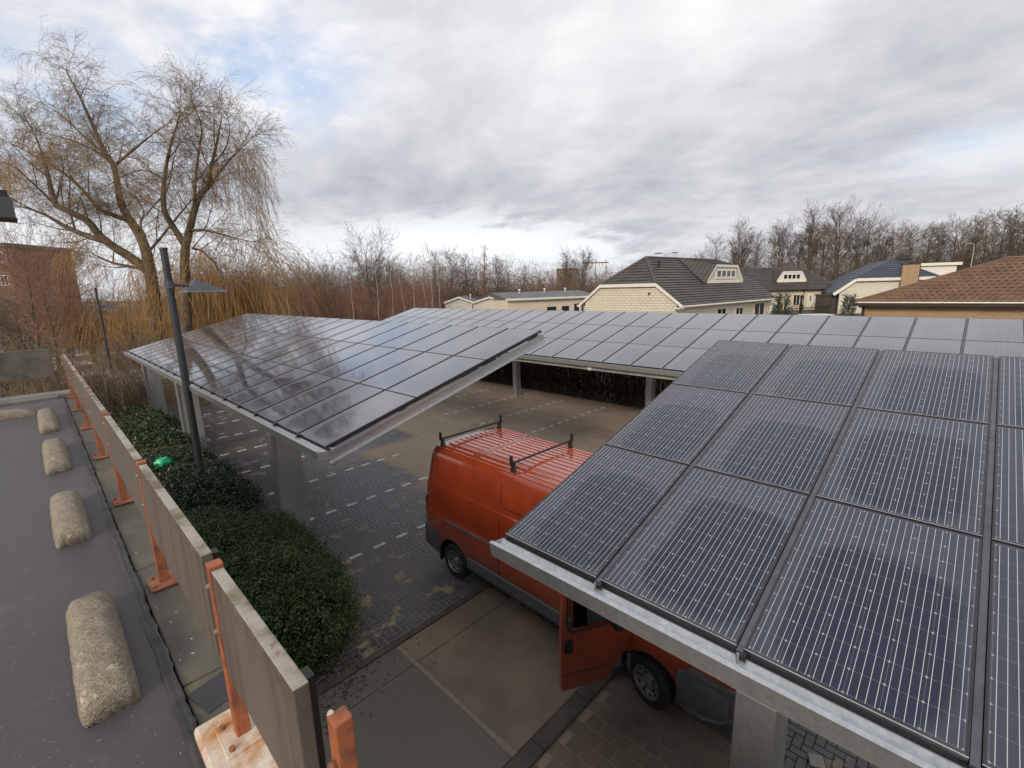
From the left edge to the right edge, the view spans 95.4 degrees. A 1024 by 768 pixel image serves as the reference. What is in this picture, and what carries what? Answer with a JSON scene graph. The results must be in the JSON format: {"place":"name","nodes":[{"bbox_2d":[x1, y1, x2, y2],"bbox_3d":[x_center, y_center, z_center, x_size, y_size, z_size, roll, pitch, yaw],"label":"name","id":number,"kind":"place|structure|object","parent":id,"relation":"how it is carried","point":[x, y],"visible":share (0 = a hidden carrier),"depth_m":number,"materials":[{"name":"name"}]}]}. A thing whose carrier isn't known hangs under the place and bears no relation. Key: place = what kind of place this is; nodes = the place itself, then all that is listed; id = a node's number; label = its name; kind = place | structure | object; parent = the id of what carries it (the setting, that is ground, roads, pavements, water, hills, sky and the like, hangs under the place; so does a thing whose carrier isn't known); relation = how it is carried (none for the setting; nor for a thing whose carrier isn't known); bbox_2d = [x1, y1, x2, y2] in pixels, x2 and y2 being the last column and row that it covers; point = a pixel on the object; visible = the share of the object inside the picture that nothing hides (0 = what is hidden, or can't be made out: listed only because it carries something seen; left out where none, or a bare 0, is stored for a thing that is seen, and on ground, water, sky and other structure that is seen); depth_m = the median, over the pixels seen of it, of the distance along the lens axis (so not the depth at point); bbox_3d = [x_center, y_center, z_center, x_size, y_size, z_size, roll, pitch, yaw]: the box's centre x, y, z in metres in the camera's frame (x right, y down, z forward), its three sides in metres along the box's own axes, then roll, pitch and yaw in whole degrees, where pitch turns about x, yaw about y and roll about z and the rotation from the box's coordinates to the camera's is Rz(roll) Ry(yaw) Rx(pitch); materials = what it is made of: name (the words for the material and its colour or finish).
{"place":"outdoors","nodes":[
{"label":"outdoors","id":0,"kind":"place"},
{"bbox_2d":[0,243,81,338],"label":"apartment block","id":1,"kind":"structure","parent":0,"point":[25,253],"depth_m":67.98,"materials":[{"name":"brown brick"}]},
{"bbox_2d":[0,289,864,628],"bbox_3d":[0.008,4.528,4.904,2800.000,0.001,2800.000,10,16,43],"label":"ground","id":2,"kind":"structure","parent":0,"point":[380,313],"depth_m":39.76,"materials":[{"name":"soil"}]},
{"bbox_2d":[0,232,98,380],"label":"bare tree","id":3,"kind":"object","parent":2,"relation":"on","point":[33,322],"visible":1,"depth_m":27.24,"materials":[{"name":"brown plant"}]},
{"bbox_2d":[0,285,106,362],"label":"bare tree","id":4,"kind":"object","parent":2,"relation":"on","point":[17,329],"visible":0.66,"depth_m":32.66,"materials":[{"name":"brown plant"}]},
{"bbox_2d":[0,324,109,397],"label":"arching bush","id":5,"kind":"object","parent":2,"relation":"on","point":[29,381],"visible":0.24,"depth_m":20.95,"materials":[{"name":"brown plant"}]},
{"bbox_2d":[0,210,121,366],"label":"bare tree","id":6,"kind":"object","parent":2,"relation":"on","point":[68,295],"visible":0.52,"depth_m":36.00,"materials":[{"name":"brown plant"}]},
{"bbox_2d":[0,352,152,412],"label":"arching bush","id":7,"kind":"object","parent":2,"relation":"on","point":[102,394],"visible":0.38,"depth_m":18.36,"materials":[{"name":"brown plant"}]},
{"bbox_2d":[20,286,133,363],"bbox_3d":[-35.305,-4.799,38.735,8.401,6.412,7.625,10,16,43],"label":"young willow","id":8,"kind":"object","parent":2,"relation":"on","point":[84,326],"visible":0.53,"depth_m":38.06,"materials":[{"name":"brown plant"}]},
{"bbox_2d":[94,288,118,375],"bbox_3d":[-19.807,-1.783,23.293,0.585,5.912,0.768,10,16,43],"label":"lamp post","id":9,"kind":"object","parent":2,"relation":"on","point":[108,307],"visible":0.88,"depth_m":22.81,"materials":[{"name":"metal"}]},
{"bbox_2d":[0,352,217,505],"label":"bramble thicket","id":10,"kind":"object","parent":2,"relation":"on","point":[168,394],"visible":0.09,"depth_m":22.63,"materials":[{"name":"brown plant"}]},
{"bbox_2d":[51,355,171,412],"bbox_3d":[-17.213,0.016,20.315,4.193,2.835,4.473,2,12,15],"label":"arching bush","id":11,"kind":"object","parent":2,"relation":"on","point":[128,388],"visible":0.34,"depth_m":20.28,"materials":[{"name":"brown plant"}]},
{"bbox_2d":[0,273,222,353],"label":"thicket","id":12,"kind":"object","parent":2,"relation":"on","point":[88,295],"visible":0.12,"depth_m":48.06,"materials":[{"name":"brown plant"}]},
{"bbox_2d":[79,324,172,378],"bbox_3d":[-22.906,-1.896,27.701,5.368,3.609,4.964,-1,12,0],"label":"arching bush","id":13,"kind":"object","parent":2,"relation":"on","point":[122,348],"visible":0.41,"depth_m":27.15,"materials":[{"name":"brown plant"}]},
{"bbox_2d":[71,289,196,359],"bbox_3d":[-26.473,-3.818,33.636,6.916,6.102,8.082,10,16,43],"label":"young willow","id":14,"kind":"object","parent":2,"relation":"on","point":[126,330],"visible":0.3,"depth_m":32.61,"materials":[{"name":"brown plant"}]},
{"bbox_2d":[0,15,301,346],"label":"weeping willow","id":15,"kind":"object","parent":2,"relation":"on","point":[158,322],"visible":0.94,"depth_m":30.18,"materials":[{"name":"brown plant"}]},
{"bbox_2d":[0,389,328,767],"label":"parking deck","id":16,"kind":"structure","parent":2,"relation":"on","point":[45,582],"depth_m":2.53,"materials":[{"name":"concrete"}]},
{"bbox_2d":[0,187,17,222],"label":"canopy corner","id":17,"kind":"object","parent":16,"relation":"on","point":[7,212],"visible":1,"depth_m":7.05,"materials":[{"name":"black plastic"}]},
{"bbox_2d":[0,409,37,419],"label":"wheel stop","id":18,"kind":"object","parent":16,"relation":"on","point":[11,414],"visible":0.9,"depth_m":6.92,"materials":[{"name":"concrete"}]},
{"bbox_2d":[0,349,54,381],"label":"barrier board","id":19,"kind":"object","parent":16,"relation":"on","point":[23,365],"visible":1,"depth_m":8.02,"materials":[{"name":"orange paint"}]},
{"bbox_2d":[37,408,59,433],"bbox_3d":[-6.519,0.475,6.541,1.307,0.164,0.205,10,16,43],"label":"wheel stop","id":20,"kind":"object","parent":16,"relation":"on","point":[48,421],"visible":1,"depth_m":6.20,"materials":[{"name":"concrete"}]},
{"bbox_2d":[42,438,71,474],"bbox_3d":[-4.964,0.740,5.065,1.168,0.162,0.204,10,16,43],"label":"wheel stop","id":21,"kind":"object","parent":16,"relation":"on","point":[56,457],"visible":1,"depth_m":4.78,"materials":[{"name":"concrete"}]},
{"bbox_2d":[50,490,91,548],"bbox_3d":[-3.455,0.996,3.627,0.987,0.163,0.204,10,16,43],"label":"wheel stop","id":22,"kind":"object","parent":16,"relation":"on","point":[70,524],"visible":1,"depth_m":3.40,"materials":[{"name":"concrete"}]},
{"bbox_2d":[66,361,81,410],"bbox_3d":[-6.362,0.105,6.821,1.520,0.780,0.150,10,16,43],"label":"barrier board","id":23,"kind":"object","parent":16,"relation":"on","point":[71,368],"visible":0.69,"depth_m":7.00,"materials":[{"name":"orange paint"}]},
{"bbox_2d":[73,371,93,429],"bbox_3d":[-5.205,0.304,5.712,1.670,0.780,0.150,10,16,43],"label":"barrier board","id":24,"kind":"object","parent":16,"relation":"on","point":[81,384],"visible":0.72,"depth_m":5.82,"materials":[{"name":"orange paint"}]},
{"bbox_2d":[85,387,113,459],"bbox_3d":[-4.004,0.509,4.563,1.640,0.780,0.150,10,16,43],"label":"barrier board","id":25,"kind":"object","parent":16,"relation":"on","point":[97,409],"visible":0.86,"depth_m":4.58,"materials":[{"name":"orange paint"}]},
{"bbox_2d":[66,591,139,727],"bbox_3d":[-2.014,1.240,2.262,0.987,0.164,0.205,10,16,43],"label":"wheel stop","id":26,"kind":"object","parent":16,"relation":"on","point":[105,682],"visible":1,"depth_m":2.06,"materials":[{"name":"concrete"}]},
{"bbox_2d":[102,412,149,525],"bbox_3d":[-2.807,0.714,3.417,1.660,0.780,0.150,10,16,43],"label":"barrier board","id":27,"kind":"object","parent":16,"relation":"on","point":[125,456],"visible":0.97,"depth_m":3.31,"materials":[{"name":"orange paint"}]},
{"bbox_2d":[135,460,220,654],"bbox_3d":[-1.662,0.910,2.320,1.495,0.780,0.150,10,16,43],"label":"barrier board","id":28,"kind":"object","parent":16,"relation":"on","point":[181,548],"visible":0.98,"depth_m":2.12,"materials":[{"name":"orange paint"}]},
{"bbox_2d":[187,671,227,713],"bbox_3d":[-1.302,1.356,2.065,0.180,0.006,0.170,5,13,30],"label":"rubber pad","id":29,"kind":"object","parent":16,"relation":"on","point":[209,696],"visible":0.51,"depth_m":2.04,"materials":[{"name":"grey rubber"}]},
{"bbox_2d":[194,558,326,767],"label":"barrier board","id":30,"kind":"object","parent":16,"relation":"on","point":[269,717],"visible":1,"depth_m":1.42,"materials":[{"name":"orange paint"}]},
{"bbox_2d":[327,705,357,767],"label":"orange post","id":31,"kind":"object","parent":16,"relation":"on","point":[342,736],"visible":1,"depth_m":1.01,"materials":[{"name":"paint"}]},
{"bbox_2d":[117,218,334,339],"bbox_3d":[-20.171,-6.407,34.468,13.075,10.511,13.200,-4,12,-14],"label":"young willow","id":32,"kind":"object","parent":2,"relation":"on","point":[249,298],"visible":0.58,"depth_m":33.14,"materials":[{"name":"brown plant"}]},
{"bbox_2d":[269,276,331,317],"bbox_3d":[-26.457,-9.954,58.325,6.697,8.163,9.324,2,12,18],"label":"bare tree","id":33,"kind":"object","parent":2,"relation":"on","point":[304,295],"visible":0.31,"depth_m":58.08,"materials":[{"name":"brown plant"}]},
{"bbox_2d":[289,256,356,317],"bbox_3d":[-23.821,-11.441,60.533,9.076,10.056,12.635,-6,12,-21],"label":"bare tree","id":34,"kind":"object","parent":2,"relation":"on","point":[324,281],"visible":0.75,"depth_m":59.36,"materials":[{"name":"brown plant"}]},
{"bbox_2d":[336,213,409,320],"bbox_3d":[-18.452,-14.819,62.390,8.949,15.659,9.722,-12,16,-42],"label":"bare tree","id":35,"kind":"object","parent":2,"relation":"on","point":[365,271],"visible":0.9,"depth_m":61.89,"materials":[{"name":"brown plant"}]},
{"bbox_2d":[204,257,600,322],"bbox_3d":[-20.885,-13.850,70.921,72.840,10.455,38.584,-1,12,2],"label":"red thicket","id":36,"kind":"object","parent":2,"relation":"on","point":[348,311],"visible":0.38,"depth_m":62.07,"materials":[{"name":"brown plant"}]},
{"bbox_2d":[317,582,492,696],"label":"kerb","id":37,"kind":"structure","parent":2,"relation":"on","point":[352,670],"depth_m":7.30,"materials":[{"name":"concrete"}]},
{"bbox_2d":[424,247,446,304],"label":"bare tree","id":38,"kind":"object","parent":2,"relation":"on","point":[434,272],"visible":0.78,"depth_m":71.58,"materials":[{"name":"grey plant"}]},
{"bbox_2d":[159,243,733,320],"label":"brown thicket","id":39,"kind":"object","parent":2,"relation":"on","point":[566,281],"visible":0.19,"depth_m":80.83,"materials":[{"name":"brown plant"}]},
{"bbox_2d":[436,248,463,298],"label":"bare tree","id":40,"kind":"object","parent":2,"relation":"on","point":[453,272],"visible":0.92,"depth_m":71.69,"materials":[{"name":"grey plant"}]},
{"bbox_2d":[444,294,478,308],"bbox_3d":[-6.839,-10.234,65.671,3.728,4.770,11.570,-1,12,0],"label":"white chalet","id":41,"kind":"object","parent":2,"relation":"on","point":[464,302],"visible":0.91,"depth_m":60.10,"materials":[{"name":"paint"}]},
{"bbox_2d":[454,252,477,295],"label":"bare tree","id":42,"kind":"object","parent":2,"relation":"on","point":[466,276],"visible":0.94,"depth_m":73.03,"materials":[{"name":"brown plant"}]},
{"bbox_2d":[472,296,495,308],"bbox_3d":[-2.883,-10.287,65.660,4.436,4.680,11.570,-1,12,0],"label":"white chalet","id":43,"kind":"object","parent":2,"relation":"on","point":[487,302],"visible":0.24,"depth_m":60.06,"materials":[{"name":"paint"}]},
{"bbox_2d":[475,244,493,299],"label":"bare tree","id":44,"kind":"object","parent":2,"relation":"on","point":[484,276],"visible":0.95,"depth_m":69.49,"materials":[{"name":"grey plant"}]},
{"bbox_2d":[483,254,518,292],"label":"bare tree","id":45,"kind":"object","parent":2,"relation":"on","point":[497,277],"visible":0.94,"depth_m":71.28,"materials":[{"name":"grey plant"}]},
{"bbox_2d":[478,288,590,310],"bbox_3d":[3.484,-10.353,63.674,14.010,5.289,8.720,-7,13,-27],"label":"long chalet","id":46,"kind":"object","parent":2,"relation":"on","point":[569,300],"visible":0.52,"depth_m":59.99,"materials":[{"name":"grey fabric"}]},
{"bbox_2d":[503,662,623,767],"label":"kerb","id":47,"kind":"structure","parent":2,"relation":"on","point":[545,737],"depth_m":5.82,"materials":[{"name":"concrete"}]},
{"bbox_2d":[504,265,622,291],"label":"russet thicket","id":48,"kind":"object","parent":2,"relation":"on","point":[601,274],"visible":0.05,"depth_m":108.71,"materials":[{"name":"brown plant"}]},
{"bbox_2d":[556,247,579,289],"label":"bare tree","id":49,"kind":"object","parent":2,"relation":"on","point":[567,266],"visible":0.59,"depth_m":98.98,"materials":[{"name":"brown plant"}]},
{"bbox_2d":[568,245,599,288],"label":"bare tree","id":50,"kind":"object","parent":2,"relation":"on","point":[584,266],"visible":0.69,"depth_m":98.10,"materials":[{"name":"brown plant"}]},
{"bbox_2d":[577,256,774,314],"bbox_3d":[18.271,-9.372,50.017,20.700,8.123,11.670,-11,15,-39],"label":"bungalow","id":51,"kind":"object","parent":2,"relation":"on","point":[670,284],"visible":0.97,"depth_m":44.97,"materials":[{"name":"tile"}]},
{"bbox_2d":[701,233,729,260],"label":"bare tree","id":52,"kind":"object","parent":2,"relation":"on","point":[716,252],"visible":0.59,"depth_m":114.05,"materials":[{"name":"grey plant"}]},
{"bbox_2d":[726,229,758,271],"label":"bare tree","id":53,"kind":"object","parent":2,"relation":"on","point":[743,249],"visible":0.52,"depth_m":116.67,"materials":[{"name":"brown plant"}]},
{"bbox_2d":[721,214,766,269],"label":"bare tree","id":54,"kind":"object","parent":2,"relation":"on","point":[738,241],"visible":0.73,"depth_m":116.73,"materials":[{"name":"brown plant"}]},
{"bbox_2d":[740,229,772,267],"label":"bare tree","id":55,"kind":"object","parent":2,"relation":"on","point":[758,247],"visible":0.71,"depth_m":116.04,"materials":[{"name":"brown plant"}]},
{"bbox_2d":[762,228,791,267],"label":"bare tree","id":56,"kind":"object","parent":2,"relation":"on","point":[766,256],"visible":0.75,"depth_m":117.64,"materials":[{"name":"brown plant"}]},
{"bbox_2d":[766,291,794,314],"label":"conifer bush","id":57,"kind":"object","parent":2,"relation":"on","point":[780,304],"visible":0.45,"depth_m":37.99,"materials":[{"name":"green plant"}]},
{"bbox_2d":[755,214,808,266],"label":"bare tree","id":58,"kind":"object","parent":2,"relation":"on","point":[778,233],"visible":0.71,"depth_m":117.25,"materials":[{"name":"brown plant"}]},
{"bbox_2d":[741,267,831,310],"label":"bungalow","id":59,"kind":"object","parent":2,"relation":"on","point":[798,282],"visible":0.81,"depth_m":87.63,"materials":[{"name":"tile"}]},
{"bbox_2d":[780,228,820,266],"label":"bare tree","id":60,"kind":"object","parent":2,"relation":"on","point":[793,250],"visible":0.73,"depth_m":114.89,"materials":[{"name":"brown plant"}]},
{"bbox_2d":[772,295,829,314],"bbox_3d":[29.918,-7.206,48.151,9.354,4.050,0.320,-7,13,-25],"label":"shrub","id":61,"kind":"object","parent":2,"relation":"on","point":[800,308],"visible":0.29,"depth_m":47.97,"materials":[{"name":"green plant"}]},
{"bbox_2d":[794,198,840,265],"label":"bare tree","id":62,"kind":"object","parent":2,"relation":"on","point":[810,226],"visible":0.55,"depth_m":118.71,"materials":[{"name":"brown plant"}]},
{"bbox_2d":[795,222,848,273],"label":"bare tree","id":63,"kind":"object","parent":2,"relation":"on","point":[821,248],"visible":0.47,"depth_m":116.43,"materials":[{"name":"brown plant"}]},
{"bbox_2d":[806,222,847,276],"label":"bare tree","id":64,"kind":"object","parent":2,"relation":"on","point":[824,241],"visible":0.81,"depth_m":112.76,"materials":[{"name":"brown plant"}]},
{"bbox_2d":[814,224,855,278],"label":"bare tree","id":65,"kind":"object","parent":2,"relation":"on","point":[837,237],"visible":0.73,"depth_m":112.80,"materials":[{"name":"brown plant"}]},
{"bbox_2d":[807,194,874,263],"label":"bare tree","id":66,"kind":"object","parent":2,"relation":"on","point":[839,221],"visible":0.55,"depth_m":118.18,"materials":[{"name":"brown plant"}]},
{"bbox_2d":[835,292,859,315],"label":"conifer bush","id":67,"kind":"object","parent":2,"relation":"on","point":[849,304],"visible":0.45,"depth_m":42.17,"materials":[{"name":"green plant"}]},
{"bbox_2d":[837,221,872,270],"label":"bare tree","id":68,"kind":"object","parent":2,"relation":"on","point":[864,243],"visible":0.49,"depth_m":114.21,"materials":[{"name":"brown plant"}]},
{"bbox_2d":[707,227,1023,282],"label":"dark undergrowth","id":69,"kind":"object","parent":2,"relation":"on","point":[839,270],"visible":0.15,"depth_m":105.98,"materials":[{"name":"brown plant"}]},
{"bbox_2d":[834,199,899,267],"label":"bare tree","id":70,"kind":"object","parent":2,"relation":"on","point":[865,233],"visible":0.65,"depth_m":112.89,"materials":[{"name":"brown plant"}]},
{"bbox_2d":[859,218,895,263],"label":"bare tree","id":71,"kind":"object","parent":2,"relation":"on","point":[889,241],"visible":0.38,"depth_m":113.52,"materials":[{"name":"brown plant"}]},
{"bbox_2d":[814,253,962,312],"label":"white house","id":72,"kind":"structure","parent":2,"relation":"on","point":[876,277],"depth_m":74.33,"materials":[{"name":"paint"}]},
{"bbox_2d":[872,220,918,261],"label":"bare tree","id":73,"kind":"object","parent":2,"relation":"on","point":[893,244],"visible":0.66,"depth_m":109.74,"materials":[{"name":"brown plant"}]},
{"bbox_2d":[889,219,939,262],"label":"bare tree","id":74,"kind":"object","parent":2,"relation":"on","point":[910,242],"visible":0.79,"depth_m":107.24,"materials":[{"name":"brown plant"}]},
{"bbox_2d":[914,219,948,262],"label":"bare tree","id":75,"kind":"object","parent":2,"relation":"on","point":[930,241],"visible":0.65,"depth_m":107.41,"materials":[{"name":"brown plant"}]},
{"bbox_2d":[925,219,959,262],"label":"bare tree","id":76,"kind":"object","parent":2,"relation":"on","point":[943,240],"visible":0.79,"depth_m":105.91,"materials":[{"name":"brown plant"}]},
{"bbox_2d":[929,214,990,268],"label":"bare tree","id":77,"kind":"object","parent":2,"relation":"on","point":[955,229],"visible":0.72,"depth_m":105.20,"materials":[{"name":"brown plant"}]},
{"bbox_2d":[951,211,997,270],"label":"bare tree","id":78,"kind":"object","parent":2,"relation":"on","point":[972,240],"visible":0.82,"depth_m":103.42,"materials":[{"name":"brown plant"}]},
{"bbox_2d":[961,205,1011,267],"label":"bare tree","id":79,"kind":"object","parent":2,"relation":"on","point":[983,232],"visible":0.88,"depth_m":101.91,"materials":[{"name":"brown plant"}]},
{"bbox_2d":[973,203,1023,261],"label":"bare tree","id":80,"kind":"object","parent":2,"relation":"on","point":[1004,239],"visible":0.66,"depth_m":101.59,"materials":[{"name":"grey plant"}]},
{"bbox_2d":[988,205,1023,260],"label":"bare tree","id":81,"kind":"object","parent":2,"relation":"on","point":[1010,233],"visible":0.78,"depth_m":100.08,"materials":[{"name":"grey plant"}]},
{"bbox_2d":[318,588,580,767],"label":"concrete slab","id":82,"kind":"structure","parent":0,"point":[495,668],"depth_m":6.36,"materials":[{"name":"grey concrete"}]},
{"bbox_2d":[299,625,434,733],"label":"leaf litter","id":83,"kind":"object","parent":82,"relation":"on","point":[335,675],"visible":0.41,"depth_m":6.68,"materials":[{"name":"brown plant"}]},
{"bbox_2d":[397,646,516,756],"bbox_3d":[-0.865,4.212,6.339,2.500,0.001,0.103,10,16,43],"label":"sand streak","id":84,"kind":"object","parent":82,"relation":"on","point":[506,747],"visible":1,"depth_m":6.11,"materials":[{"name":"beige sand"}]},
{"bbox_2d":[0,0,1023,300],"label":"sky","id":85,"kind":"structure","parent":0,"point":[623,130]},
{"bbox_2d":[168,403,878,767],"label":"brick paving","id":86,"kind":"structure","parent":0,"point":[235,444],"depth_m":11.04,"materials":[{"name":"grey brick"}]},
{"bbox_2d":[113,403,200,459],"bbox_3d":[-13.318,1.722,17.113,8.600,1.290,2.404,10,16,43],"label":"spreading shrub","id":87,"kind":"object","parent":86,"relation":"on","point":[148,431],"visible":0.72,"depth_m":16.26,"materials":[{"name":"green plant"}]},
{"bbox_2d":[159,247,226,488],"bbox_3d":[-7.933,-0.139,12.196,0.812,6.562,1.238,10,16,43],"label":"lamp post","id":88,"kind":"object","parent":86,"relation":"on","point":[194,285],"visible":0.94,"depth_m":11.64,"materials":[{"name":"metal"}]},
{"bbox_2d":[143,442,263,535],"bbox_3d":[-8.512,2.481,12.323,6.651,1.441,2.509,10,16,43],"label":"dark shrub","id":89,"kind":"object","parent":86,"relation":"on","point":[183,486],"visible":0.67,"depth_m":11.74,"materials":[{"name":"green plant"}]},
{"bbox_2d":[183,500,366,672],"bbox_3d":[-4.897,3.171,8.463,6.229,1.505,2.861,10,16,43],"label":"clipped shrub","id":90,"kind":"object","parent":86,"relation":"on","point":[269,554],"visible":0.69,"depth_m":7.45,"materials":[{"name":"green plant"}]},
{"bbox_2d":[123,313,545,535],"bbox_3d":[-7.863,0.290,15.193,19.180,4.513,5.103,10,16,43],"label":"solar carport","id":91,"kind":"object","parent":86,"relation":"on","point":[294,387],"visible":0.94,"depth_m":10.20,"materials":[{"name":"black glass"}]},
{"bbox_2d":[179,387,604,559],"bbox_3d":[-4.619,1.549,19.838,16.445,0.018,14.290,10,16,43],"label":"stall marking","id":92,"kind":"object","parent":86,"relation":"on","point":[380,544],"visible":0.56,"depth_m":14.04,"materials":[{"name":"white paint"}]},
{"bbox_2d":[425,415,735,724],"bbox_3d":[0.775,2.528,7.569,3.006,2.736,6.145,-13,16,-43],"label":"delivery van","id":93,"kind":"object","parent":86,"relation":"on","point":[485,487],"visible":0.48,"depth_m":7.57,"materials":[{"name":"orange paint"}]},
{"bbox_2d":[807,752,824,767],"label":"paving tile","id":94,"kind":"object","parent":86,"relation":"on","point":[816,761],"visible":1,"depth_m":5.32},
{"bbox_2d":[411,377,642,452],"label":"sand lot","id":95,"kind":"structure","parent":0,"point":[592,431],"depth_m":20.38,"materials":[{"name":"beige sand"}]},
{"bbox_2d":[463,356,680,408],"bbox_3d":[4.810,-0.781,21.564,28.145,3.429,2.744,10,16,43],"label":"beech hedge","id":96,"kind":"object","parent":95,"relation":"on","point":[542,378],"visible":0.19,"depth_m":22.89,"materials":[{"name":"orange plant"}]},
{"bbox_2d":[381,308,1023,405],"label":"solar carport","id":97,"kind":"object","parent":95,"relation":"on","point":[651,343],"visible":0.48,"depth_m":15.06,"materials":[{"name":"grey glass"}]},
{"bbox_2d":[532,668,731,767],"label":"sett paving","id":98,"kind":"structure","parent":0,"point":[576,745],"depth_m":5.64,"materials":[{"name":"grey stone"}]},
{"bbox_2d":[489,340,1023,767],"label":"solar carport","id":99,"kind":"object","parent":98,"relation":"on","point":[826,542],"visible":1,"depth_m":3.55,"materials":[{"name":"grey glass"}]},
{"bbox_2d":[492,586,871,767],"bbox_3d":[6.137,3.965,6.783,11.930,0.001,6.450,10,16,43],"label":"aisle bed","id":100,"kind":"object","parent":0,"point":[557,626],"visible":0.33,"depth_m":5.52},
{"bbox_2d":[853,256,1023,319],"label":"brick house","id":101,"kind":"structure","parent":0,"point":[993,289],"depth_m":43.32,"materials":[{"name":"brown tile"}]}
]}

